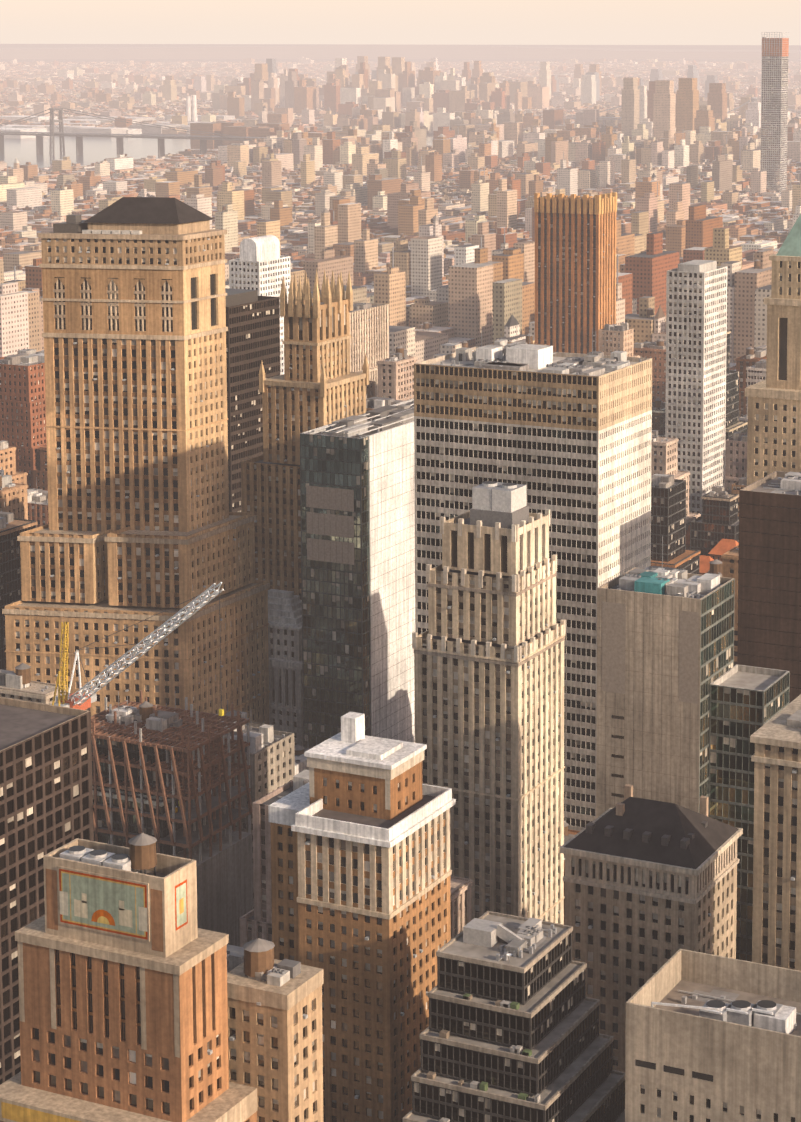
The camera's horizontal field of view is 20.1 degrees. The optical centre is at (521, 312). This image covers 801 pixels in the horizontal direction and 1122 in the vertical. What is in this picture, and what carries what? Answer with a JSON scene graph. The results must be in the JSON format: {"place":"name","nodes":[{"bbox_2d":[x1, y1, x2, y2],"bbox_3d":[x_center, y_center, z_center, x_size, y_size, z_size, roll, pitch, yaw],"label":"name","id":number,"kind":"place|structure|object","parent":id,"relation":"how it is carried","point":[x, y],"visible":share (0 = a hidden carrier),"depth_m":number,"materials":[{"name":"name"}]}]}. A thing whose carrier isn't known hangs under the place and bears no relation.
{"place":"outdoors","nodes":[
{"label":"outdoors","id":0,"kind":"place"},
{"bbox_2d":[0,136,432,167],"bbox_3d":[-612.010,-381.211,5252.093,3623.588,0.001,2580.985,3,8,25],"label":"river","id":1,"kind":"structure","parent":0,"point":[95,150],"depth_m":5221.71,"materials":[{"name":"liquid"}]},
{"bbox_2d":[0,44,800,58],"bbox_3d":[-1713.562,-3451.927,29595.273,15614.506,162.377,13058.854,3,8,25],"label":"horizon ridge","id":2,"kind":"structure","parent":0,"point":[411,51],"depth_m":25756.51,"materials":[{"name":"grey"}]},
{"bbox_2d":[0,44,800,136],"bbox_3d":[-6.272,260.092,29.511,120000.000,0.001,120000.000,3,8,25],"label":"asphalt ground","id":3,"kind":"structure","parent":0,"point":[791,47],"depth_m":46583.30,"materials":[{"name":"grey asphalt"}]},
{"bbox_2d":[0,697,93,1084],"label":"dark building","id":4,"kind":"structure","parent":3,"relation":"on","point":[46,797],"depth_m":487.81,"materials":[{"name":"black glass"}]},
{"bbox_2d":[0,108,265,156],"bbox_3d":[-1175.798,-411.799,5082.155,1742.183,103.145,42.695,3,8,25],"label":"bridge","id":5,"kind":"structure","parent":3,"relation":"on","point":[119,144],"depth_m":4972.75,"materials":[{"name":"paint"}]},
{"bbox_2d":[2,197,269,724],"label":"skyscraper","id":6,"kind":"structure","parent":3,"relation":"on","point":[144,523],"depth_m":710.21,"materials":[{"name":"beige stone"}]},
{"bbox_2d":[0,833,323,1121],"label":"brick building","id":7,"kind":"structure","parent":3,"relation":"on","point":[138,1002],"depth_m":360.23,"materials":[{"name":"orange brick"}]},
{"bbox_2d":[91,690,252,946],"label":"building under construction","id":8,"kind":"structure","parent":3,"relation":"on","point":[211,844],"depth_m":603.47},
{"bbox_2d":[56,582,223,715],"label":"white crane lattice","id":9,"kind":"object","parent":8,"relation":"on","point":[79,699],"visible":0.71,"depth_m":573.93,"materials":[{"name":"paint"}]},
{"bbox_2d":[51,622,69,707],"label":"yellow crane","id":10,"kind":"object","parent":9,"relation":"attached to","point":[64,645],"visible":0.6,"depth_m":601.65,"materials":[{"name":"paint"}]},
{"bbox_2d":[225,288,279,511],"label":"dark office tower","id":11,"kind":"structure","parent":3,"relation":"on","point":[253,331],"depth_m":849.60,"materials":[{"name":"glass"}]},
{"bbox_2d":[229,235,290,374],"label":"white apartment tower","id":12,"kind":"structure","parent":3,"relation":"on","point":[261,265],"depth_m":1131.55,"materials":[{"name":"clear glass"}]},
{"bbox_2d":[268,589,302,745],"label":"high-rise building","id":13,"kind":"structure","parent":3,"relation":"on","point":[285,661],"depth_m":749.15,"materials":[{"name":"grey concrete"}]},
{"bbox_2d":[241,269,368,599],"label":"gothic skyscraper","id":14,"kind":"structure","parent":3,"relation":"on","point":[317,384],"depth_m":761.80,"materials":[{"name":"beige stone"}]},
{"bbox_2d":[300,398,414,747],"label":"glass skyscraper","id":15,"kind":"structure","parent":3,"relation":"on","point":[357,495],"depth_m":716.62,"materials":[{"name":"glass"}]},
{"bbox_2d":[268,712,455,1121],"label":"high-rise building","id":16,"kind":"structure","parent":3,"relation":"on","point":[361,871],"depth_m":462.30,"materials":[{"name":"brown brick"}]},
{"bbox_2d":[0,302,766,972],"bbox_3d":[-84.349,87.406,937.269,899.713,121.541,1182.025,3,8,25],"label":"background buildings","id":17,"kind":"structure","parent":3,"relation":"on","point":[278,764],"depth_m":936.44,"materials":[{"name":"brown brick"}]},
{"bbox_2d":[0,103,800,370],"bbox_3d":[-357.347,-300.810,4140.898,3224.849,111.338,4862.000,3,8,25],"label":"city buildings","id":18,"kind":"structure","parent":3,"relation":"on","point":[382,234],"depth_m":3060.47,"materials":[{"name":"paint"}]},
{"bbox_2d":[0,56,800,148],"bbox_3d":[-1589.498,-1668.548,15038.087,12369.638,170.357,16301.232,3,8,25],"label":"distant city buildings","id":19,"kind":"structure","parent":3,"relation":"on","point":[319,94],"depth_m":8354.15,"materials":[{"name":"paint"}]},
{"bbox_2d":[340,177,496,240],"bbox_3d":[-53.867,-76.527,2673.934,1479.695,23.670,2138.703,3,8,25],"label":"park trees","id":20,"kind":"object","parent":3,"relation":"on","point":[445,197],"visible":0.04,"depth_m":3508.03,"materials":[{"name":"green plant"}]},
{"bbox_2d":[412,481,565,924],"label":"deco tower","id":21,"kind":"structure","parent":3,"relation":"on","point":[488,646],"depth_m":571.06,"materials":[{"name":"beige stone"}]},
{"bbox_2d":[402,911,624,1121],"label":"stepped glass building","id":22,"kind":"structure","parent":3,"relation":"on","point":[510,1033],"depth_m":424.59,"materials":[{"name":"paint"}]},
{"bbox_2d":[414,328,651,830],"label":"office tower","id":23,"kind":"structure","parent":3,"relation":"on","point":[565,438],"depth_m":626.38,"materials":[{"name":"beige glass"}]},
{"bbox_2d":[534,192,616,353],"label":"skyscraper","id":24,"kind":"structure","parent":3,"relation":"on","point":[575,269],"depth_m":1422.53,"materials":[{"name":"brown stone"}]},
{"bbox_2d":[560,784,742,1071],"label":"hip-roofed building","id":25,"kind":"structure","parent":3,"relation":"on","point":[650,888],"depth_m":481.15,"materials":[{"name":"beige stone"}]},
{"bbox_2d":[563,97,799,124],"bbox_3d":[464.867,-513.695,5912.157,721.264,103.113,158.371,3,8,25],"label":"elevated road","id":26,"kind":"structure","parent":3,"relation":"on","point":[753,99],"depth_m":5962.08,"materials":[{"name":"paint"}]},
{"bbox_2d":[596,536,789,961],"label":"office building","id":27,"kind":"structure","parent":3,"relation":"on","point":[686,708],"depth_m":510.86,"materials":[{"name":"paint"}]},
{"bbox_2d":[665,260,726,515],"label":"apartment tower","id":28,"kind":"structure","parent":3,"relation":"on","point":[696,346],"depth_m":1063.92,"materials":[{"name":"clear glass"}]},
{"bbox_2d":[685,525,738,574],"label":"terracotta rowhouses","id":29,"kind":"structure","parent":3,"relation":"on","point":[720,548],"depth_m":997.00,"materials":[{"name":"orange"}]},
{"bbox_2d":[625,949,800,1121],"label":"concrete building","id":30,"kind":"structure","parent":3,"relation":"on","point":[711,1038],"depth_m":405.96,"materials":[{"name":"beige concrete"}]},
{"bbox_2d":[737,471,800,702],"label":"dark brown building","id":31,"kind":"structure","parent":3,"relation":"on","point":[769,600],"depth_m":607.58,"materials":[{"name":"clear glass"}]},
{"bbox_2d":[745,214,800,485],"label":"pyramid tower","id":32,"kind":"structure","parent":3,"relation":"on","point":[774,424],"depth_m":715.76,"materials":[{"name":"beige stone"}]},
{"bbox_2d":[760,32,788,193],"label":"tower under construction","id":33,"kind":"structure","parent":3,"relation":"on","point":[774,105],"depth_m":3490.55,"materials":[{"name":"paint"}]},
{"bbox_2d":[750,694,800,970],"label":"high-rise building","id":34,"kind":"structure","parent":3,"relation":"on","point":[776,918],"depth_m":434.72,"materials":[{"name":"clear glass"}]},
{"bbox_2d":[0,0,800,44],"label":"sky","id":35,"kind":"structure","parent":0,"point":[385,22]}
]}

